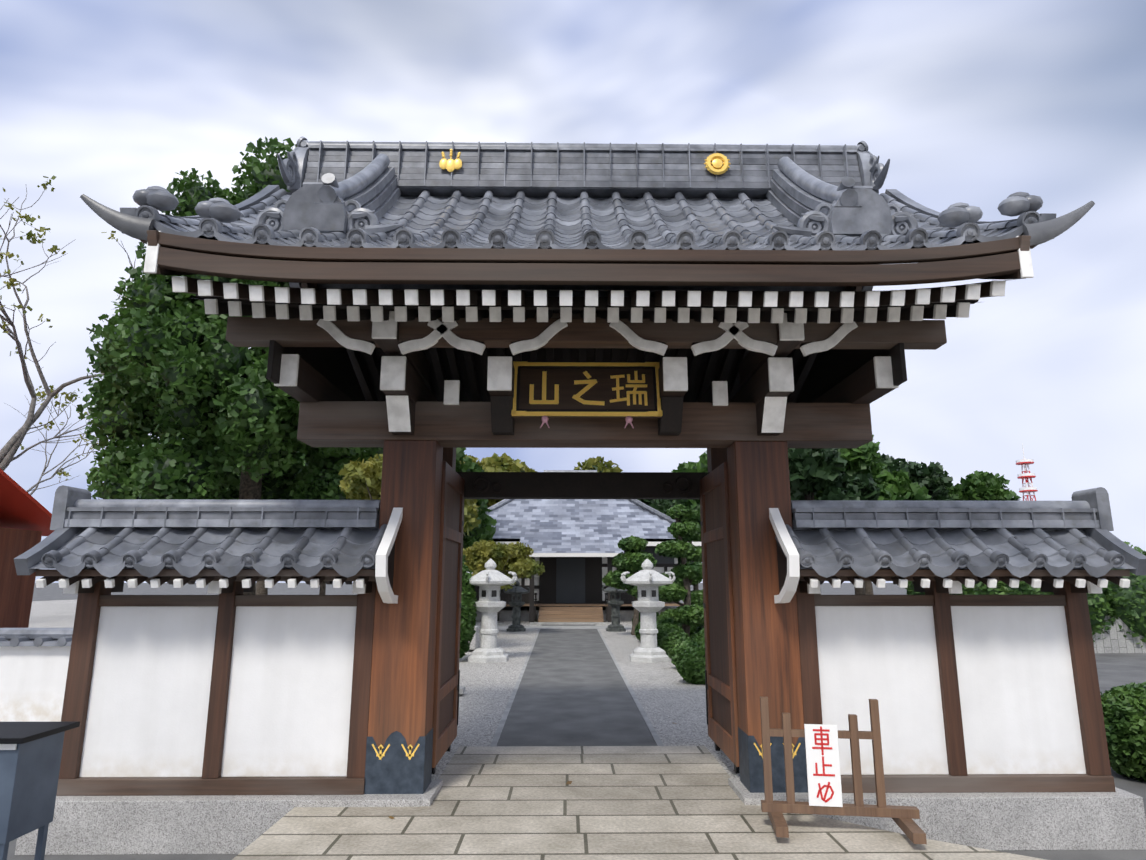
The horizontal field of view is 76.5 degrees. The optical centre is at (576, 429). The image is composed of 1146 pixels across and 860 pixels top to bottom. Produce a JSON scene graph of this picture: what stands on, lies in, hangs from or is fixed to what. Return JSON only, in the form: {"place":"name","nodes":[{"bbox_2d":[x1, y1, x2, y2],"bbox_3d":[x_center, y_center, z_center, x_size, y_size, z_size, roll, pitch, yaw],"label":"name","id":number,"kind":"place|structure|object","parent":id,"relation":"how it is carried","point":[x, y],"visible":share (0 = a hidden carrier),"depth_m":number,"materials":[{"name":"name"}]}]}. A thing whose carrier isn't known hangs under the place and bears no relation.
{"place":"outdoors","nodes":[
{"label":"outdoors","id":0,"kind":"place"},
{"bbox_2d":[28,599,739,778],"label":"gravel ground","id":1,"kind":"structure","parent":0,"point":[668,697],"depth_m":10.81,"materials":[{"name":"grey gravel"}]},
{"bbox_2d":[226,454,308,594],"bbox_3d":[-16.088,4.202,38.876,7.732,10.529,8.176,0,-12,-1],"label":"tree","id":2,"kind":"object","parent":1,"relation":"on","point":[261,589],"visible":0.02,"depth_m":37.53,"materials":[{"name":"green plant"}]},
{"bbox_2d":[289,468,360,594],"bbox_3d":[-6.916,3.380,19.959,2.803,4.517,3.207,0,-12,-1],"label":"garden tree","id":3,"kind":"object","parent":1,"relation":"on","point":[312,486],"visible":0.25,"depth_m":19.40,"materials":[{"name":"green plant"}]},
{"bbox_2d":[339,454,480,535],"bbox_3d":[-3.796,2.679,16.444,3.419,4.485,3.195,0,-12,-1],"label":"yellow tree","id":4,"kind":"object","parent":1,"relation":"on","point":[363,481],"visible":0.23,"depth_m":16.26,"materials":[{"name":"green plant"}]},
{"bbox_2d":[459,561,477,658],"bbox_3d":[-2.386,3.621,14.657,0.809,1.963,0.818,0,-12,-1],"label":"tall bush","id":5,"kind":"object","parent":1,"relation":"on","point":[468,611],"visible":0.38,"depth_m":14.46,"materials":[{"name":"green plant"}]},
{"bbox_2d":[468,625,478,649],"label":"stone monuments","id":6,"kind":"object","parent":1,"relation":"on","point":[474,643],"visible":0.15,"depth_m":16.41,"materials":[{"name":"stone"}]},
{"bbox_2d":[456,448,496,550],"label":"green tree","id":7,"kind":"object","parent":1,"relation":"on","point":[485,529],"visible":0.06,"depth_m":27.45,"materials":[{"name":"green plant"}]},
{"bbox_2d":[467,558,516,662],"bbox_3d":[-1.771,3.646,14.838,1.080,2.030,1.230,0,-12,-1],"label":"stone lantern","id":8,"kind":"object","parent":1,"relation":"on","point":[489,582],"visible":0.96,"depth_m":14.62,"materials":[{"name":"stone"}]},
{"bbox_2d":[460,453,536,507],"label":"tree","id":9,"kind":"object","parent":1,"relation":"on","point":[495,462],"visible":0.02,"depth_m":47.32,"materials":[{"name":"green plant"}]},
{"bbox_2d":[463,539,544,619],"bbox_3d":[-2.270,4.681,21.861,2.694,2.737,2.409,0,-12,-1],"label":"maple tree","id":10,"kind":"object","parent":1,"relation":"on","point":[515,558],"visible":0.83,"depth_m":21.36,"materials":[{"name":"green plant"}]},
{"bbox_2d":[503,581,529,631],"bbox_3d":[-1.900,5.585,23.146,0.837,1.573,0.953,0,-12,-1],"label":"stone lantern","id":11,"kind":"object","parent":1,"relation":"on","point":[516,591],"visible":0.98,"depth_m":22.98,"materials":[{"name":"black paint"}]},
{"bbox_2d":[389,642,677,818],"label":"fallen leaves","id":12,"kind":"object","parent":1,"relation":"on","point":[568,782],"visible":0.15,"depth_m":5.80,"materials":[{"name":"brown plant"}]},
{"bbox_2d":[475,540,683,624],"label":"temple building","id":13,"kind":"structure","parent":1,"relation":"on","point":[566,591],"depth_m":28.82,"materials":[{"name":"black wood"}]},
{"bbox_2d":[485,470,700,556],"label":"temple roof","id":14,"kind":"structure","parent":13,"relation":"attached to","point":[571,527],"depth_m":29.55,"materials":[{"name":"grey tile"}]},
{"bbox_2d":[574,456,622,471],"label":"tree","id":15,"kind":"object","parent":1,"relation":"on","point":[597,464],"visible":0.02,"depth_m":48.79,"materials":[{"name":"green plant"}]},
{"bbox_2d":[602,586,627,631],"bbox_3d":[1.250,5.568,23.191,0.864,1.624,0.984,0,-12,-1],"label":"stone lantern","id":16,"kind":"object","parent":1,"relation":"on","point":[615,602],"visible":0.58,"depth_m":23.01,"materials":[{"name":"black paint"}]},
{"bbox_2d":[602,535,656,635],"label":"niwaki pine","id":17,"kind":"object","parent":1,"relation":"on","point":[632,558],"visible":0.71,"depth_m":20.71,"materials":[{"name":"green plant"}]},
{"bbox_2d":[635,621,657,641],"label":"azalea bush","id":18,"kind":"object","parent":1,"relation":"on","point":[637,633],"visible":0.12,"depth_m":18.88,"materials":[{"name":"green plant"}]},
{"bbox_2d":[620,559,675,662],"bbox_3d":[1.469,3.655,14.878,1.080,2.030,1.230,0,-12,-1],"label":"stone lantern","id":19,"kind":"object","parent":1,"relation":"on","point":[647,581],"visible":1,"depth_m":14.67,"materials":[{"name":"white stone"}]},
{"bbox_2d":[656,608,673,620],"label":"azalea bush","id":20,"kind":"object","parent":1,"relation":"on","point":[664,614],"visible":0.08,"depth_m":20.65,"materials":[{"name":"green plant"}]},
{"bbox_2d":[656,618,681,628],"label":"azalea bush","id":21,"kind":"object","parent":1,"relation":"on","point":[668,621],"visible":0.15,"depth_m":17.88,"materials":[{"name":"green plant"}]},
{"bbox_2d":[657,623,684,646],"bbox_3d":[2.048,4.668,16.242,0.882,0.718,0.874,0,-12,-1],"label":"azalea bush","id":22,"kind":"object","parent":1,"relation":"on","point":[666,628],"visible":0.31,"depth_m":16.05,"materials":[{"name":"green plant"}]},
{"bbox_2d":[659,630,690,654],"bbox_3d":[2.099,4.505,15.256,0.727,0.599,0.724,0,-12,-1],"label":"azalea bush","id":23,"kind":"object","parent":1,"relation":"on","point":[668,641],"visible":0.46,"depth_m":15.09,"materials":[{"name":"green plant"}]},
{"bbox_2d":[655,504,703,636],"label":"niwaki pine","id":24,"kind":"object","parent":1,"relation":"on","point":[687,614],"visible":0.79,"depth_m":16.90,"materials":[{"name":"green plant"}]},
{"bbox_2d":[662,509,702,605],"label":"tree","id":25,"kind":"object","parent":1,"relation":"on","point":[696,592],"visible":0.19,"depth_m":21.73,"materials":[{"name":"green plant"}]},
{"bbox_2d":[669,616,696,638],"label":"azalea bush","id":26,"kind":"object","parent":1,"relation":"on","point":[693,629],"visible":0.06,"depth_m":18.95,"materials":[{"name":"green plant"}]},
{"bbox_2d":[668,640,699,666],"bbox_3d":[2.022,4.128,13.287,0.672,0.557,0.668,0,-12,-1],"label":"azalea bush","id":27,"kind":"object","parent":1,"relation":"on","point":[678,649],"visible":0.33,"depth_m":13.18,"materials":[{"name":"green plant"}]},
{"bbox_2d":[676,646,705,684],"bbox_3d":[1.946,3.735,11.530,0.746,0.612,0.746,0,-12,-1],"label":"azalea bush","id":28,"kind":"object","parent":1,"relation":"on","point":[691,666],"visible":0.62,"depth_m":11.31,"materials":[{"name":"green plant"}]},
{"bbox_2d":[688,631,704,645],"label":"azalea bush","id":29,"kind":"object","parent":1,"relation":"on","point":[699,638],"visible":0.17,"depth_m":14.07,"materials":[{"name":"green plant"}]},
{"bbox_2d":[694,624,703,633],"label":"azalea bush","id":30,"kind":"object","parent":1,"relation":"on","point":[699,628],"visible":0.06,"depth_m":17.18,"materials":[{"name":"green plant"}]},
{"bbox_2d":[479,624,663,746],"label":"paved path","id":31,"kind":"structure","parent":0,"point":[571,686],"depth_m":9.88,"materials":[{"name":"grey stone"}]},
{"bbox_2d":[0,0,1145,582],"label":"sky","id":32,"kind":"structure","parent":0,"point":[978,103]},
{"bbox_2d":[7,583,1145,859],"bbox_3d":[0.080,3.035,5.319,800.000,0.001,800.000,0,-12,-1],"label":"ground","id":33,"kind":"structure","parent":0,"point":[1117,669],"depth_m":15.33,"materials":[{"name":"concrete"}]},
{"bbox_2d":[0,468,54,627],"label":"building","id":34,"kind":"structure","parent":33,"relation":"on","point":[25,519],"depth_m":17.67,"materials":[{"name":"red paint"}]},
{"bbox_2d":[0,628,72,721],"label":"wall","id":35,"kind":"structure","parent":33,"relation":"on","point":[34,662],"depth_m":8.42,"materials":[{"name":"paint"}]},
{"bbox_2d":[0,721,79,859],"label":"metal box","id":36,"kind":"object","parent":33,"relation":"on","point":[30,756],"visible":1,"depth_m":3.98,"materials":[{"name":"black metal"}]},
{"bbox_2d":[4,388,100,494],"bbox_3d":[-22.631,1.895,27.609,5.466,11.198,12.166,-8,-14,35],"label":"bare tree","id":37,"kind":"object","parent":33,"relation":"on","point":[57,472],"visible":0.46,"depth_m":31.05,"materials":[{"name":"grey plant"}]},
{"bbox_2d":[0,175,142,470],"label":"bare tree","id":38,"kind":"object","parent":33,"relation":"on","point":[8,450],"visible":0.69,"depth_m":23.42,"materials":[{"name":"grey plant"}]},
{"bbox_2d":[15,569,435,854],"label":"wing wall","id":39,"kind":"structure","parent":33,"relation":"on","point":[230,718],"depth_m":5.49,"materials":[{"name":"paint"}]},
{"bbox_2d":[14,485,395,577],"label":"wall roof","id":40,"kind":"structure","parent":39,"relation":"on","point":[149,538],"depth_m":5.65,"materials":[{"name":"grey tile"}]},
{"bbox_2d":[375,508,402,603],"bbox_3d":[-1.424,0.897,5.580,0.088,0.853,0.629,0,-12,-1],"label":"bracket","id":41,"kind":"object","parent":40,"relation":"attached to","point":[384,565],"visible":0.9,"depth_m":5.43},
{"bbox_2d":[76,136,382,594],"bbox_3d":[-9.210,-0.783,21.529,10.046,13.927,9.101,0,-12,-1],"label":"tree","id":42,"kind":"object","parent":33,"relation":"on","point":[198,394],"visible":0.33,"depth_m":18.68,"materials":[{"name":"green plant"}]},
{"bbox_2d":[459,686,464,693],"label":"stone block","id":43,"kind":"structure","parent":33,"relation":"on","point":[461,689],"depth_m":10.19,"materials":[{"name":"stone"}]},
{"bbox_2d":[232,746,1045,859],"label":"stone paving","id":44,"kind":"structure","parent":33,"relation":"on","point":[607,803],"depth_m":4.88,"materials":[{"name":"stone"}]},
{"bbox_2d":[348,727,808,805],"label":"pillar bases","id":45,"kind":"object","parent":44,"relation":"on","point":[396,768],"visible":0.69,"depth_m":5.42,"materials":[{"name":"black metal"}]},
{"bbox_2d":[226,311,946,751],"bbox_3d":[0.072,0.881,6.389,5.320,3.950,2.839,0,-12,-1],"label":"gate frame","id":46,"kind":"object","parent":45,"relation":"on","point":[754,429],"visible":0.94,"depth_m":5.75,"materials":[{"name":"brown wood"}]},
{"bbox_2d":[432,461,739,773],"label":"gate doors","id":47,"kind":"structure","parent":46,"relation":"attached to","point":[721,692],"depth_m":6.50,"materials":[{"name":"brown wood"}]},
{"bbox_2d":[511,361,661,427],"bbox_3d":[0.083,-0.280,5.823,1.186,0.574,0.180,0,-12,-1],"label":"name plaque","id":48,"kind":"object","parent":46,"relation":"attached to","point":[546,391],"visible":0.96,"depth_m":5.82,"materials":[{"name":"black wood"}]},
{"bbox_2d":[140,230,1036,402],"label":"roof eaves","id":49,"kind":"object","parent":46,"relation":"attached to","point":[852,271],"visible":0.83,"depth_m":4.66,"materials":[{"name":"brown wood"}]},
{"bbox_2d":[80,136,1094,296],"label":"gate roof tiles","id":50,"kind":"object","parent":49,"relation":"on","point":[505,195],"visible":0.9,"depth_m":6.31,"materials":[{"name":"grey tile"}]},
{"bbox_2d":[439,149,730,174],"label":"gold crests","id":51,"kind":"object","parent":50,"relation":"attached to","point":[713,167],"visible":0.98,"depth_m":6.87,"materials":[{"name":"gold metal"}]},
{"bbox_2d":[760,696,926,844],"bbox_3d":[1.702,2.168,4.753,0.980,0.770,0.550,-2,-12,8],"label":"barricade","id":52,"kind":"object","parent":44,"relation":"on","point":[823,771],"visible":1,"depth_m":4.76,"materials":[{"name":"brown wood"}]},
{"bbox_2d":[637,499,687,564],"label":"tree","id":53,"kind":"object","parent":33,"relation":"on","point":[662,505],"visible":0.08,"depth_m":43.07,"materials":[{"name":"green plant"}]},
{"bbox_2d":[671,451,707,523],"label":"tree","id":54,"kind":"object","parent":33,"relation":"on","point":[701,465],"visible":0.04,"depth_m":34.80,"materials":[{"name":"green plant"}]},
{"bbox_2d":[788,448,881,594],"bbox_3d":[9.838,3.877,31.865,5.317,9.041,6.395,7,-14,-32],"label":"tree","id":55,"kind":"object","parent":33,"relation":"on","point":[812,471],"visible":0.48,"depth_m":30.20,"materials":[{"name":"green plant"}]},
{"bbox_2d":[814,435,931,594],"bbox_3d":[13.143,4.441,35.636,6.538,9.439,6.340,3,-12,-16],"label":"tree","id":56,"kind":"object","parent":33,"relation":"on","point":[896,485],"visible":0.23,"depth_m":34.88,"materials":[{"name":"green plant"}]},
{"bbox_2d":[864,460,924,594],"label":"tree","id":57,"kind":"object","parent":33,"relation":"on","point":[891,467],"visible":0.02,"depth_m":44.23,"materials":[{"name":"green plant"}]},
{"bbox_2d":[877,452,952,585],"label":"tree","id":58,"kind":"object","parent":33,"relation":"on","point":[936,479],"visible":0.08,"depth_m":47.16,"materials":[{"name":"green plant"}]},
{"bbox_2d":[734,569,1145,849],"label":"wing wall","id":59,"kind":"structure","parent":33,"relation":"on","point":[992,729],"depth_m":5.56,"materials":[{"name":"paint"}]},
{"bbox_2d":[775,487,1145,577],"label":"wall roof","id":60,"kind":"structure","parent":59,"relation":"on","point":[907,538],"depth_m":5.73,"materials":[{"name":"grey tile"}]},
{"bbox_2d":[769,508,799,602],"bbox_3d":[1.588,0.905,5.618,0.088,0.853,0.629,0,-12,-1],"label":"bracket","id":61,"kind":"object","parent":60,"relation":"attached to","point":[789,572],"visible":0.88,"depth_m":5.49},
{"bbox_2d":[905,581,979,594],"bbox_3d":[14.083,6.308,27.741,3.196,3.070,2.879,0,-12,-1],"label":"hedge","id":62,"kind":"object","parent":33,"relation":"on","point":[965,590],"visible":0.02,"depth_m":26.89,"materials":[{"name":"green plant"}]},
{"bbox_2d":[945,470,1020,500],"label":"tree","id":63,"kind":"object","parent":33,"relation":"on","point":[981,486],"visible":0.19,"depth_m":49.68,"materials":[{"name":"green plant"}]},
{"bbox_2d":[973,581,1053,594],"bbox_3d":[12.003,4.658,19.637,2.257,2.630,1.705,0,-12,-1],"label":"hedge","id":64,"kind":"object","parent":33,"relation":"on","point":[1003,588],"visible":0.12,"depth_m":19.30,"materials":[{"name":"green plant"}]},
{"bbox_2d":[1016,443,1037,500],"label":"radio tower","id":65,"kind":"structure","parent":33,"relation":"on","point":[1025,475],"depth_m":309.44,"materials":[{"name":"white metal"}]},
{"bbox_2d":[1051,582,1117,641],"bbox_3d":[13.463,4.600,19.879,2.424,2.839,1.883,0,-12,-1],"label":"hedge","id":66,"kind":"object","parent":33,"relation":"on","point":[1098,605],"visible":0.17,"depth_m":19.15,"materials":[{"name":"green plant"}]},
{"bbox_2d":[1092,616,1145,652],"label":"block wall","id":67,"kind":"structure","parent":33,"relation":"on","point":[1115,641],"depth_m":19.20,"materials":[{"name":"grey concrete"}]},
{"bbox_2d":[1100,682,1145,781],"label":"round bush","id":68,"kind":"object","parent":33,"relation":"on","point":[1124,710],"visible":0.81,"depth_m":7.02,"materials":[{"name":"green plant"}]},
{"bbox_2d":[1106,551,1145,646],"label":"tree","id":69,"kind":"object","parent":33,"relation":"on","point":[1129,611],"visible":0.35,"depth_m":19.19,"materials":[{"name":"green plant"}]},
{"bbox_2d":[1124,541,1145,554],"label":"tree","id":70,"kind":"object","parent":33,"relation":"on","point":[1138,549],"visible":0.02,"depth_m":30.92,"materials":[{"name":"green plant"}]}
]}

